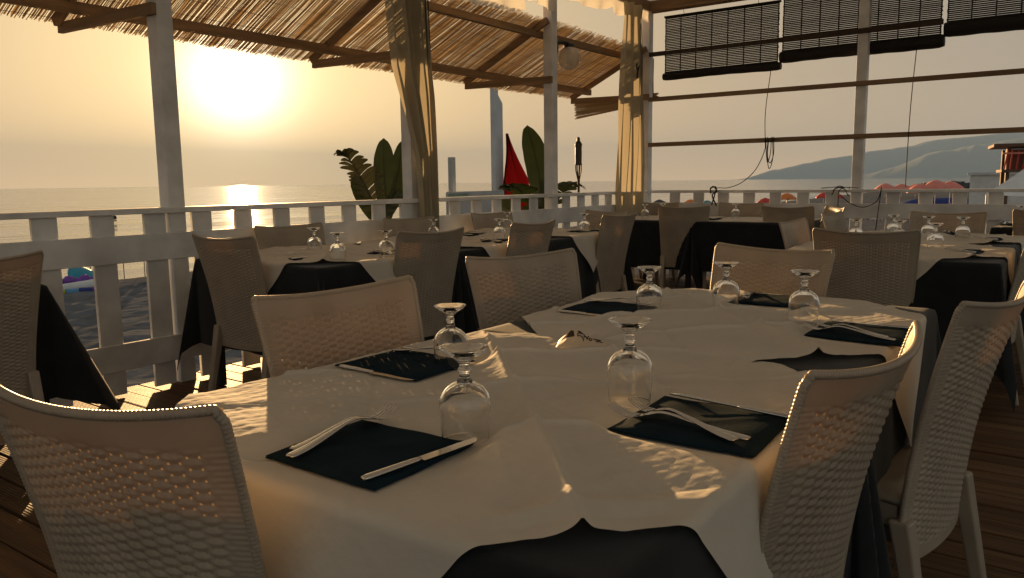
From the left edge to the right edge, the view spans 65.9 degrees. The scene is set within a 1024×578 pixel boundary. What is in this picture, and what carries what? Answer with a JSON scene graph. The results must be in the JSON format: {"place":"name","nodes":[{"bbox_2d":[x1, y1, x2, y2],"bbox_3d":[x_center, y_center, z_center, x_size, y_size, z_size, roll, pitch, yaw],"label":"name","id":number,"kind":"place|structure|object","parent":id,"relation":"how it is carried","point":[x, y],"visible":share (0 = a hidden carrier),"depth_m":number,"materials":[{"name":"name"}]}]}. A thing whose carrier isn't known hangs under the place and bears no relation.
{"place":"outdoors","nodes":[
{"label":"outdoors","id":0,"kind":"place"},
{"bbox_2d":[64,278,262,386],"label":"pebble beach","id":1,"kind":"structure","parent":0,"point":[81,314],"depth_m":26.23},
{"bbox_2d":[0,177,969,279],"bbox_3d":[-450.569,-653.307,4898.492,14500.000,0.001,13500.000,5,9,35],"label":"sea","id":2,"kind":"structure","parent":0,"point":[34,200],"depth_m":316.07,"materials":[{"name":"grey liquid"}]},
{"bbox_2d":[0,273,1023,577],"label":"deck","id":3,"kind":"structure","parent":0,"point":[996,461],"depth_m":2.98,"materials":[{"name":"brown wood"}]},
{"bbox_2d":[0,250,44,445],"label":"woven chair","id":4,"kind":"object","parent":3,"relation":"on","point":[19,374],"visible":0.94,"depth_m":3.21,"materials":[{"name":"wicker"}]},
{"bbox_2d":[0,385,266,577],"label":"woven chair","id":5,"kind":"object","parent":3,"relation":"on","point":[91,526],"visible":0.98,"depth_m":1.00,"materials":[{"name":"plastic"}]},
{"bbox_2d":[216,348,226,385],"bbox_3d":[-1.061,0.172,4.684,1.034,0.746,1.034,5,9,35],"label":"dining table","id":6,"kind":"object","parent":3,"relation":"on","point":[222,378],"visible":0.12,"depth_m":4.60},
{"bbox_2d":[176,251,477,374],"bbox_3d":[-1.062,0.137,4.679,1.281,0.682,1.281,5,9,35],"label":"black tablecloth","id":7,"kind":"object","parent":6,"relation":"on","point":[292,278],"visible":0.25,"depth_m":4.33,"materials":[{"name":"fabric"}]},
{"bbox_2d":[228,244,426,292],"bbox_3d":[-1.065,-0.084,4.649,1.142,0.333,1.142,5,9,35],"label":"paper overlay","id":8,"kind":"object","parent":7,"relation":"on","point":[377,267],"visible":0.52,"depth_m":4.25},
{"bbox_2d":[307,227,321,249],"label":"wine glass","id":9,"kind":"object","parent":8,"relation":"on","point":[314,242],"visible":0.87,"depth_m":4.63,"materials":[{"name":"white"}]},
{"bbox_2d":[330,232,345,261],"bbox_3d":[-0.918,-0.221,4.156,0.083,0.150,0.083,-1,8,-2],"label":"wine glass","id":10,"kind":"object","parent":8,"relation":"on","point":[337,251],"visible":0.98,"depth_m":4.13,"materials":[{"name":"white"}]},
{"bbox_2d":[379,230,393,257],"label":"wine glass","id":11,"kind":"object","parent":8,"relation":"on","point":[386,247],"visible":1,"depth_m":4.32,"materials":[{"name":"white"}]},
{"bbox_2d":[192,233,269,391],"bbox_3d":[-1.377,0.138,4.354,0.506,0.910,0.566,4,9,32],"label":"woven chair","id":12,"kind":"object","parent":3,"relation":"on","point":[235,326],"visible":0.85,"depth_m":4.17,"materials":[{"name":"wicker"}]},
{"bbox_2d":[254,222,325,249],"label":"woven chair","id":13,"kind":"object","parent":3,"relation":"on","point":[262,234],"visible":0.2,"depth_m":5.14,"materials":[{"name":"wicker"}]},
{"bbox_2d":[0,190,647,406],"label":"sea railing","id":14,"kind":"object","parent":3,"relation":"on","point":[103,250],"visible":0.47,"depth_m":4.54,"materials":[{"name":"white paint"}]},
{"bbox_2d":[251,275,424,377],"bbox_3d":[-0.252,0.457,1.902,0.566,0.910,0.506,6,10,39],"label":"woven chair","id":15,"kind":"object","parent":3,"relation":"on","point":[293,312],"visible":0.3,"depth_m":2.01,"materials":[{"name":"wicker"}]},
{"bbox_2d":[393,226,463,344],"bbox_3d":[-0.610,0.095,4.605,0.566,0.910,0.506,6,10,41],"label":"woven chair","id":16,"kind":"object","parent":3,"relation":"on","point":[431,293],"visible":0.64,"depth_m":4.45,"materials":[{"name":"wicker"}]},
{"bbox_2d":[383,215,479,330],"bbox_3d":[-0.605,-0.080,5.892,0.566,0.910,0.506,6,10,42],"label":"woven chair","id":17,"kind":"object","parent":3,"relation":"on","point":[421,224],"visible":0.23,"depth_m":6.02,"materials":[{"name":"wicker"}]},
{"bbox_2d":[471,211,512,229],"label":"woven chair","id":18,"kind":"object","parent":3,"relation":"on","point":[480,221],"visible":0.2,"depth_m":6.82,"materials":[{"name":"wicker"}]},
{"bbox_2d":[465,248,581,329],"bbox_3d":[0.184,0.339,2.731,0.506,0.910,0.566,-7,10,-37],"label":"woven chair","id":19,"kind":"object","parent":3,"relation":"on","point":[484,273],"visible":0.37,"depth_m":2.87,"materials":[{"name":"wicker"}]},
{"bbox_2d":[500,219,554,313],"bbox_3d":[-0.035,-0.013,5.349,0.566,0.910,0.506,5,9,35],"label":"woven chair","id":20,"kind":"object","parent":3,"relation":"on","point":[532,239],"visible":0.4,"depth_m":5.10,"materials":[{"name":"wicker"}]},
{"bbox_2d":[585,209,627,228],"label":"woven chair","id":21,"kind":"object","parent":3,"relation":"on","point":[593,217],"visible":0.12,"depth_m":6.98,"materials":[{"name":"wicker"}]},
{"bbox_2d":[595,212,636,292],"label":"woven chair","id":22,"kind":"object","parent":3,"relation":"on","point":[614,234],"visible":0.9,"depth_m":6.17,"materials":[{"name":"wicker"}]},
{"bbox_2d":[639,202,678,284],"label":"woven chair","id":23,"kind":"object","parent":3,"relation":"on","point":[653,208],"visible":0.1,"depth_m":9.28,"materials":[{"name":"wicker"}]},
{"bbox_2d":[643,271,690,288],"bbox_3d":[1.677,-0.395,8.617,1.034,0.746,1.034,5,9,35],"label":"dining table","id":24,"kind":"object","parent":3,"relation":"on","point":[687,279],"visible":0.1,"depth_m":7.99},
{"bbox_2d":[597,217,724,288],"bbox_3d":[1.677,-0.431,8.612,1.281,0.682,1.281,5,9,35],"label":"black tablecloth","id":25,"kind":"object","parent":24,"relation":"on","point":[644,247],"visible":0.31,"depth_m":8.11,"materials":[{"name":"fabric"}]},
{"bbox_2d":[658,205,709,288],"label":"woven chair","id":26,"kind":"object","parent":3,"relation":"on","point":[671,243],"visible":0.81,"depth_m":7.88,"materials":[{"name":"wicker"}]},
{"bbox_2d":[698,271,702,288],"bbox_3d":[2.530,-0.323,8.008,1.034,0.746,1.034,5,9,35],"label":"dining table","id":27,"kind":"object","parent":3,"relation":"on","point":[700,285],"visible":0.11,"depth_m":7.91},
{"bbox_2d":[676,219,820,288],"bbox_3d":[2.530,-0.359,8.003,1.281,0.682,1.281,5,9,35],"label":"black tablecloth","id":28,"kind":"object","parent":27,"relation":"on","point":[709,235],"visible":0.36,"depth_m":7.64,"materials":[{"name":"fabric"}]},
{"bbox_2d":[709,217,821,221],"bbox_3d":[2.526,-0.701,7.956,1.000,0.004,1.000,5,9,35],"label":"paper overlay","id":29,"kind":"object","parent":28,"relation":"on","point":[744,219],"visible":0.56,"depth_m":7.96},
{"bbox_2d":[706,202,763,283],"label":"woven chair","id":30,"kind":"object","parent":3,"relation":"on","point":[746,209],"visible":0.24,"depth_m":8.70,"materials":[{"name":"wicker"}]},
{"bbox_2d":[710,242,834,296],"bbox_3d":[0.817,0.307,2.907,0.566,0.910,0.506,-7,10,-40],"label":"woven chair","id":31,"kind":"object","parent":3,"relation":"on","point":[768,264],"visible":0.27,"depth_m":3.02,"materials":[{"name":"wicker"}]},
{"bbox_2d":[761,205,814,281],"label":"woven chair","id":32,"kind":"object","parent":3,"relation":"on","point":[787,214],"visible":0.35,"depth_m":7.38,"materials":[{"name":"wicker"}]},
{"bbox_2d":[778,217,811,249],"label":"woven chair","id":33,"kind":"object","parent":3,"relation":"on","point":[796,232],"visible":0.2,"depth_m":5.01,"materials":[{"name":"wicker"}]},
{"bbox_2d":[819,205,845,228],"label":"woven chair","id":34,"kind":"object","parent":3,"relation":"on","point":[828,209],"visible":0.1,"depth_m":7.34,"materials":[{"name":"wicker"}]},
{"bbox_2d":[821,211,846,231],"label":"woven chair","id":35,"kind":"object","parent":3,"relation":"on","point":[834,221],"visible":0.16,"depth_m":5.96,"materials":[{"name":"wicker"}]},
{"bbox_2d":[651,188,1023,280],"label":"end railing","id":36,"kind":"object","parent":3,"relation":"on","point":[996,209],"visible":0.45,"depth_m":8.05,"materials":[{"name":"white paint"}]},
{"bbox_2d":[759,320,922,577],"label":"woven chair","id":37,"kind":"object","parent":3,"relation":"on","point":[819,471],"visible":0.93,"depth_m":1.15,"materials":[{"name":"plastic"}]},
{"bbox_2d":[812,227,921,306],"bbox_3d":[1.893,0.118,4.203,0.506,0.910,0.566,4,9,31],"label":"woven chair","id":38,"kind":"object","parent":3,"relation":"on","point":[870,288],"visible":0.48,"depth_m":3.96,"materials":[{"name":"wicker"}]},
{"bbox_2d":[909,211,987,233],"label":"woven chair","id":39,"kind":"object","parent":3,"relation":"on","point":[953,221],"visible":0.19,"depth_m":5.82,"materials":[{"name":"wicker"}]},
{"bbox_2d":[877,281,1023,577],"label":"woven chair","id":40,"kind":"object","parent":3,"relation":"on","point":[925,484],"visible":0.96,"depth_m":1.76,"materials":[{"name":"plastic"}]},
{"bbox_2d":[1007,249,1023,405],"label":"woven chair","id":41,"kind":"object","parent":3,"relation":"on","point":[1017,336],"visible":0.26,"depth_m":4.14,"materials":[{"name":"wicker"}]},
{"bbox_2d":[1012,209,1023,235],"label":"woven chair","id":42,"kind":"object","parent":3,"relation":"on","point":[1018,221],"visible":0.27,"depth_m":6.03,"materials":[{"name":"wicker"}]},
{"bbox_3d":[0.007,0.583,1.554,0.967,0.746,1.034,5,9,35],"label":"dining table","id":43,"kind":"object","parent":3,"relation":"on","visible":0},
{"bbox_2d":[97,331,891,577],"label":"black tablecloth","id":44,"kind":"object","parent":43,"relation":"on","point":[582,548],"visible":0.09,"depth_m":0.89,"materials":[{"name":"fabric"}]},
{"bbox_2d":[165,330,816,577],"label":"paper overlay","id":45,"kind":"object","parent":44,"relation":"on","point":[552,455],"visible":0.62,"depth_m":1.10,"materials":[{"name":"paper"}]},
{"bbox_2d":[265,420,473,490],"bbox_3d":[-0.214,0.240,1.191,0.238,0.013,0.219,5,9,35],"label":"napkin","id":46,"kind":"object","parent":45,"relation":"on","point":[352,453],"visible":0.89,"depth_m":1.16,"materials":[{"name":"fabric"}]},
{"bbox_2d":[289,404,386,449],"bbox_3d":[-0.268,0.217,1.260,0.026,0.018,0.219,4,9,32],"label":"fork","id":47,"kind":"object","parent":46,"relation":"on","point":[298,445],"visible":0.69,"depth_m":1.22,"materials":[{"name":"silver metal"}]},
{"bbox_2d":[286,403,397,457],"bbox_3d":[-0.260,0.216,1.231,0.028,0.020,0.240,4,9,30],"label":"fork","id":48,"kind":"object","parent":46,"relation":"on","point":[305,448],"visible":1,"depth_m":1.20,"materials":[{"name":"silver metal"}]},
{"bbox_2d":[360,438,476,479],"bbox_3d":[-0.124,0.240,1.128,0.018,0.007,0.218,6,10,42],"label":"knife","id":49,"kind":"object","parent":46,"relation":"on","point":[384,470],"visible":1,"depth_m":1.11,"materials":[{"name":"silver metal"}]},
{"bbox_2d":[334,350,473,380],"bbox_3d":[-0.236,0.163,1.763,0.250,0.011,0.207,5,9,35],"label":"napkin","id":50,"kind":"object","parent":45,"relation":"on","point":[415,365],"visible":0.84,"depth_m":1.73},
{"bbox_2d":[338,364,414,379],"bbox_3d":[-0.291,0.177,1.677,0.228,0.008,0.019,5,10,37],"label":"knife","id":51,"kind":"object","parent":50,"relation":"on","point":[362,369],"visible":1,"depth_m":1.69,"materials":[{"name":"silver metal"}]},
{"bbox_2d":[433,303,467,369],"bbox_3d":[-0.135,0.103,1.730,0.076,0.138,0.076,6,10,42],"label":"wine glass","id":52,"kind":"object","parent":50,"relation":"on","point":[450,332],"visible":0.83,"depth_m":1.71,"materials":[{"name":"white"}]},
{"bbox_2d":[439,342,490,445],"bbox_3d":[-0.074,0.165,1.236,0.083,0.150,0.083,0,8,2],"label":"wine glass","id":53,"kind":"object","parent":45,"relation":"on","point":[464,406],"visible":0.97,"depth_m":1.21,"materials":[{"name":"white"}]},
{"bbox_2d":[556,330,607,348],"bbox_3d":[0.166,0.119,1.855,0.140,0.039,0.086,4,9,30],"label":"seashell","id":54,"kind":"object","parent":45,"relation":"on","point":[573,339],"visible":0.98,"depth_m":1.85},
{"bbox_2d":[606,316,652,407],"bbox_3d":[0.210,0.128,1.406,0.083,0.150,0.083,-1,8,-2],"label":"wine glass","id":55,"kind":"object","parent":45,"relation":"on","point":[629,370],"visible":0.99,"depth_m":1.38,"materials":[{"name":"white"}]},
{"bbox_2d":[607,396,787,457],"bbox_3d":[0.316,0.218,1.297,0.244,0.014,0.243,5,9,35],"label":"napkin","id":56,"kind":"object","parent":45,"relation":"on","point":[762,431],"visible":0.83,"depth_m":1.26,"materials":[{"name":"fabric"}]},
{"bbox_2d":[608,402,750,439],"bbox_3d":[0.263,0.209,1.263,0.243,0.019,0.028,5,10,38],"label":"fork","id":57,"kind":"object","parent":56,"relation":"on","point":[630,414],"visible":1,"depth_m":1.27,"materials":[{"name":"silver metal"}]},
{"bbox_2d":[628,397,737,441],"bbox_3d":[0.270,0.205,1.265,0.026,0.018,0.224,-6,10,-34],"label":"fork","id":58,"kind":"object","parent":56,"relation":"on","point":[712,430],"visible":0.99,"depth_m":1.24,"materials":[{"name":"silver metal"}]},
{"bbox_2d":[669,393,789,418],"bbox_3d":[0.382,0.200,1.357,0.234,0.008,0.020,7,11,34],"label":"knife","id":59,"kind":"object","parent":56,"relation":"on","point":[769,412],"visible":0.86,"depth_m":1.35,"materials":[{"name":"silver metal"}]},
{"bbox_3d":[0.620,0.461,2.398,0.967,0.746,1.034,5,9,35],"label":"dining table","id":60,"kind":"object","parent":3,"relation":"on","visible":0},
{"bbox_2d":[479,290,940,577],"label":"black tablecloth","id":61,"kind":"object","parent":60,"relation":"on","point":[892,442],"visible":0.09,"depth_m":1.83,"materials":[{"name":"fabric"}]},
{"bbox_2d":[521,287,926,445],"bbox_3d":[0.617,0.212,2.365,1.066,0.354,1.140,5,9,35],"label":"paper overlay","id":62,"kind":"object","parent":61,"relation":"on","point":[694,320],"visible":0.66,"depth_m":2.14,"materials":[{"name":"paper"}]},
{"bbox_2d":[562,301,636,314],"bbox_3d":[0.302,0.058,2.481,0.248,0.013,0.220,5,9,35],"label":"napkin","id":63,"kind":"object","parent":62,"relation":"on","point":[598,307],"visible":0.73,"depth_m":2.46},
{"bbox_2d":[636,266,661,309],"bbox_3d":[0.412,0.004,2.373,0.078,0.142,0.078,-3,8,-14],"label":"wine glass","id":64,"kind":"object","parent":62,"relation":"on","point":[648,294],"visible":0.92,"depth_m":2.35,"materials":[{"name":"white"}]},
{"bbox_2d":[712,261,739,306],"bbox_3d":[0.657,-0.008,2.422,0.081,0.147,0.081,3,9,28],"label":"wine glass","id":65,"kind":"object","parent":62,"relation":"on","point":[726,291],"visible":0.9,"depth_m":2.40,"materials":[{"name":"clear"}]},
{"bbox_2d":[739,293,790,306],"bbox_3d":[0.859,0.033,2.619,0.212,0.012,0.240,5,9,35],"label":"napkin","id":66,"kind":"object","parent":62,"relation":"on","point":[763,299],"visible":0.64,"depth_m":2.57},
{"bbox_2d":[788,269,819,325],"bbox_3d":[0.803,0.023,2.170,0.081,0.147,0.081,5,10,36],"label":"wine glass","id":67,"kind":"object","parent":62,"relation":"on","point":[804,304],"visible":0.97,"depth_m":2.14,"materials":[{"name":"clear"}]},
{"bbox_2d":[804,321,908,346],"bbox_3d":[0.905,0.111,2.038,0.243,0.012,0.244,5,9,35],"label":"napkin","id":68,"kind":"object","parent":62,"relation":"on","point":[845,334],"visible":0.69,"depth_m":2.00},
{"bbox_2d":[802,322,895,340],"bbox_3d":[0.846,0.104,1.992,0.028,0.019,0.235,-8,11,-43],"label":"fork","id":69,"kind":"object","parent":68,"relation":"on","point":[856,330],"visible":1,"depth_m":1.98,"materials":[{"name":"silver metal"}]},
{"bbox_3d":[0.165,-0.072,6.373,1.034,0.746,1.034,5,9,35],"label":"dining table","id":70,"kind":"object","parent":3,"relation":"on","visible":0},
{"bbox_2d":[551,236,634,307],"bbox_3d":[0.165,-0.108,6.368,1.281,0.682,1.281,5,9,35],"label":"black tablecloth","id":71,"kind":"object","parent":70,"relation":"on","point":[589,278],"visible":0.16,"depth_m":5.99,"materials":[{"name":"fabric"}]},
{"bbox_2d":[464,227,602,271],"bbox_3d":[0.162,-0.329,6.338,1.142,0.333,1.142,5,9,35],"label":"paper overlay","id":72,"kind":"object","parent":71,"relation":"on","point":[586,243],"visible":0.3,"depth_m":6.00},
{"bbox_3d":[2.184,0.155,4.509,1.034,0.746,1.034,5,9,35],"label":"dining table","id":73,"kind":"object","parent":3,"relation":"on","visible":0},
{"bbox_2d":[766,247,1018,410],"bbox_3d":[2.183,0.120,4.504,1.281,0.682,1.281,5,9,35],"label":"black tablecloth","id":74,"kind":"object","parent":73,"relation":"on","point":[944,287],"visible":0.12,"depth_m":3.83,"materials":[{"name":"fabric"}]},
{"bbox_2d":[787,241,1015,292],"bbox_3d":[2.180,-0.101,4.474,1.142,0.333,1.142,5,9,35],"label":"paper overlay","id":75,"kind":"object","parent":74,"relation":"on","point":[930,257],"visible":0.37,"depth_m":4.09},
{"bbox_2d":[927,223,943,247],"bbox_3d":[2.328,-0.287,4.340,0.083,0.150,0.083,2,8,17],"label":"wine glass","id":76,"kind":"object","parent":75,"relation":"on","point":[935,238],"visible":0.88,"depth_m":4.31,"materials":[{"name":"white"}]},
{"bbox_3d":[2.797,0.033,5.354,1.034,0.746,1.034,5,9,35],"label":"dining table","id":77,"kind":"object","parent":3,"relation":"on","visible":0},
{"bbox_2d":[969,241,1023,335],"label":"black tablecloth","id":78,"kind":"object","parent":77,"relation":"on","point":[1017,245],"visible":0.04,"depth_m":4.74,"materials":[{"name":"fabric"}]},
{"bbox_2d":[863,230,1023,251],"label":"paper overlay","id":79,"kind":"object","parent":78,"relation":"on","point":[949,238],"visible":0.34,"depth_m":4.94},
{"bbox_2d":[921,216,935,236],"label":"wine glass","id":80,"kind":"object","parent":79,"relation":"on","point":[927,229],"visible":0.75,"depth_m":5.08,"materials":[{"name":"white"}]},
{"bbox_2d":[955,217,970,237],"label":"wine glass","id":81,"kind":"object","parent":79,"relation":"on","point":[962,231],"visible":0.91,"depth_m":4.93,"materials":[{"name":"white"}]},
{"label":"dining table","id":82,"kind":"object","parent":3,"relation":"on","visible":0},
{"bbox_2d":[989,221,1012,235],"bbox_3d":[4.608,-0.184,6.519,1.281,0.682,1.281,5,9,35],"label":"black tablecloth","id":83,"kind":"object","parent":82,"relation":"on","point":[995,229],"visible":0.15,"depth_m":6.32,"materials":[{"name":"fabric"}]},
{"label":"dining table","id":84,"kind":"object","parent":3,"relation":"on","visible":0},
{"bbox_2d":[1,281,120,409],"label":"black tablecloth","id":85,"kind":"object","parent":84,"relation":"on","point":[66,368],"visible":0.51,"depth_m":3.41,"materials":[{"name":"fabric"}]},
{"bbox_2d":[0,0,1023,188],"label":"sky","id":86,"kind":"structure","parent":0,"point":[76,108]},
{"bbox_2d":[74,192,968,339],"bbox_3d":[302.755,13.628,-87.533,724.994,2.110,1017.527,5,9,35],"label":"sand beach","id":87,"kind":"structure","parent":0,"point":[867,223],"depth_m":86.40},
{"bbox_2d":[62,274,93,288],"bbox_3d":[-19.556,-0.194,35.204,3.064,0.848,1.775,-6,9,-34],"label":"dinghy","id":88,"kind":"object","parent":87,"relation":"on","point":[81,281],"visible":0.37,"depth_m":34.81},
{"bbox_2d":[67,267,92,277],"bbox_3d":[-19.558,-0.297,36.384,1.560,1.572,1.766,7,11,44],"label":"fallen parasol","id":89,"kind":"object","parent":87,"relation":"on","point":[76,272],"visible":0.2,"depth_m":35.95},
{"bbox_2d":[334,138,402,219],"bbox_3d":[-1.160,1.113,7.531,0.292,5.022,1.004,7,11,43],"label":"banana plant","id":90,"kind":"object","parent":87,"relation":"on","point":[383,174],"visible":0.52,"depth_m":7.18,"materials":[{"name":"green plant"}]},
{"bbox_2d":[448,157,455,191],"bbox_3d":[-0.948,0.343,13.118,0.090,5.000,0.090,5,9,35],"label":"wooden post","id":91,"kind":"object","parent":87,"relation":"on","point":[451,175],"visible":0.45,"depth_m":12.79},
{"bbox_2d":[446,190,503,214],"bbox_3d":[-0.571,0.647,13.149,0.098,4.520,1.480,5,9,35],"label":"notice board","id":92,"kind":"object","parent":87,"relation":"on","point":[465,207],"visible":0.12,"depth_m":12.69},
{"bbox_2d":[489,53,503,190],"bbox_3d":[-0.256,-0.896,15.080,0.100,7.050,0.270,5,9,35],"label":"signal pole","id":93,"kind":"object","parent":87,"relation":"on","point":[496,122],"visible":0.23,"depth_m":14.77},
{"bbox_2d":[503,133,528,209],"bbox_3d":[0.055,-2.114,14.919,0.541,1.620,0.162,-4,8,-23],"label":"red flag","id":94,"kind":"object","parent":93,"relation":"attached to","point":[514,171],"visible":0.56,"depth_m":14.87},
{"bbox_2d":[498,125,584,210],"bbox_3d":[0.343,0.761,9.218,0.276,5.228,2.001,5,9,35],"label":"banana plant","id":95,"kind":"object","parent":87,"relation":"on","point":[533,147],"visible":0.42,"depth_m":8.79,"materials":[{"name":"green plant"}]},
{"bbox_2d":[575,137,581,192],"bbox_3d":[0.797,0.786,9.420,0.085,5.112,0.154,0,8,8],"label":"garden torch","id":96,"kind":"object","parent":87,"relation":"on","point":[578,152],"visible":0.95,"depth_m":9.05,"materials":[{"name":"black metal"}]},
{"bbox_2d":[145,0,1023,381],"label":"pergola","id":97,"kind":"object","parent":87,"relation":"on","point":[165,104],"visible":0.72,"depth_m":7.72,"materials":[{"name":"white paint"}]},
{"bbox_2d":[0,0,658,118],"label":"reed awning","id":98,"kind":"object","parent":97,"relation":"attached to","point":[602,55],"visible":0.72,"depth_m":6.59,"materials":[{"name":"brown wicker"}]},
{"bbox_2d":[385,0,439,230],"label":"curtain","id":99,"kind":"object","parent":97,"relation":"hanging from","point":[408,24],"visible":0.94,"depth_m":6.04,"materials":[{"name":"fabric"}]},
{"bbox_2d":[557,40,580,69],"bbox_3d":[0.535,-2.350,7.925,0.236,0.281,0.386,5,9,35],"label":"globe lamp","id":100,"kind":"object","parent":97,"relation":"attached to","point":[569,56],"visible":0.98,"depth_m":7.90,"materials":[{"name":"white glass"}]},
{"bbox_2d":[615,1,644,213],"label":"curtain","id":101,"kind":"object","parent":97,"relation":"hanging from","point":[629,184],"visible":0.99,"depth_m":8.85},
{"bbox_2d":[662,0,781,80],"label":"bamboo blind","id":102,"kind":"object","parent":97,"relation":"hanging from","point":[761,65],"visible":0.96,"depth_m":8.95,"materials":[{"name":"black wood"}]},
{"bbox_2d":[719,68,773,187],"bbox_3d":[2.619,-1.773,8.791,0.662,1.315,0.166,5,9,35],"label":"pull cord","id":103,"kind":"object","parent":97,"relation":"hanging from","point":[772,143],"visible":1,"depth_m":8.61,"materials":[{"name":"fabric"}]},
{"bbox_2d":[779,0,944,62],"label":"bamboo blind","id":104,"kind":"object","parent":97,"relation":"hanging from","point":[896,43],"visible":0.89,"depth_m":8.16,"materials":[{"name":"black wood"}]},
{"bbox_2d":[943,0,1023,36],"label":"bamboo blind","id":105,"kind":"object","parent":97,"relation":"hanging from","point":[988,23],"visible":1,"depth_m":7.46,"materials":[{"name":"black wood"}]},
{"bbox_2d":[900,197,968,203],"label":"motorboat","id":106,"kind":"object","parent":87,"relation":"on","point":[945,200],"visible":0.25,"depth_m":85.30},
{"bbox_2d":[923,180,950,203],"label":"beach umbrella","id":107,"kind":"object","parent":87,"relation":"on","point":[935,184],"visible":0.93,"depth_m":69.37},
{"bbox_2d":[967,172,1023,203],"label":"kiosk","id":108,"kind":"object","parent":87,"relation":"on","point":[984,180],"visible":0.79,"depth_m":49.19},
{"bbox_2d":[984,169,1023,233],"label":"gazebo tent","id":109,"kind":"object","parent":87,"relation":"on","point":[1016,181],"visible":0.45,"depth_m":21.95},
{"bbox_2d":[988,143,1023,203],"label":"timber hut","id":110,"kind":"object","parent":87,"relation":"on","point":[1012,157],"visible":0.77,"depth_m":36.67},
{"bbox_2d":[733,132,1023,179],"bbox_3d":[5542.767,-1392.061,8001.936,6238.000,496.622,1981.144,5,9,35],"label":"hills","id":111,"kind":"structure","parent":0,"point":[875,161],"depth_m":8770.78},
{"bbox_2d":[864,138,1023,177],"bbox_3d":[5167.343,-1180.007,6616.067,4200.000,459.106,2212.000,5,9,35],"label":"hills","id":112,"kind":"structure","parent":0,"point":[961,162],"depth_m":6924.93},
{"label":"dining table","id":113,"kind":"object","parent":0,"visible":0},
{"bbox_2d":[356,240,566,333],"bbox_3d":[-0.449,0.015,5.524,1.281,0.682,1.281,5,9,35],"label":"black tablecloth","id":114,"kind":"object","parent":113,"relation":"on","point":[465,251],"visible":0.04,"depth_m":4.81,"materials":[{"name":"fabric"}]},
{"bbox_2d":[361,236,519,256],"bbox_3d":[-0.451,-0.207,5.494,1.163,0.331,1.163,5,9,35],"label":"paper overlay","id":115,"kind":"object","parent":114,"relation":"on","point":[493,249],"visible":0.24,"depth_m":5.14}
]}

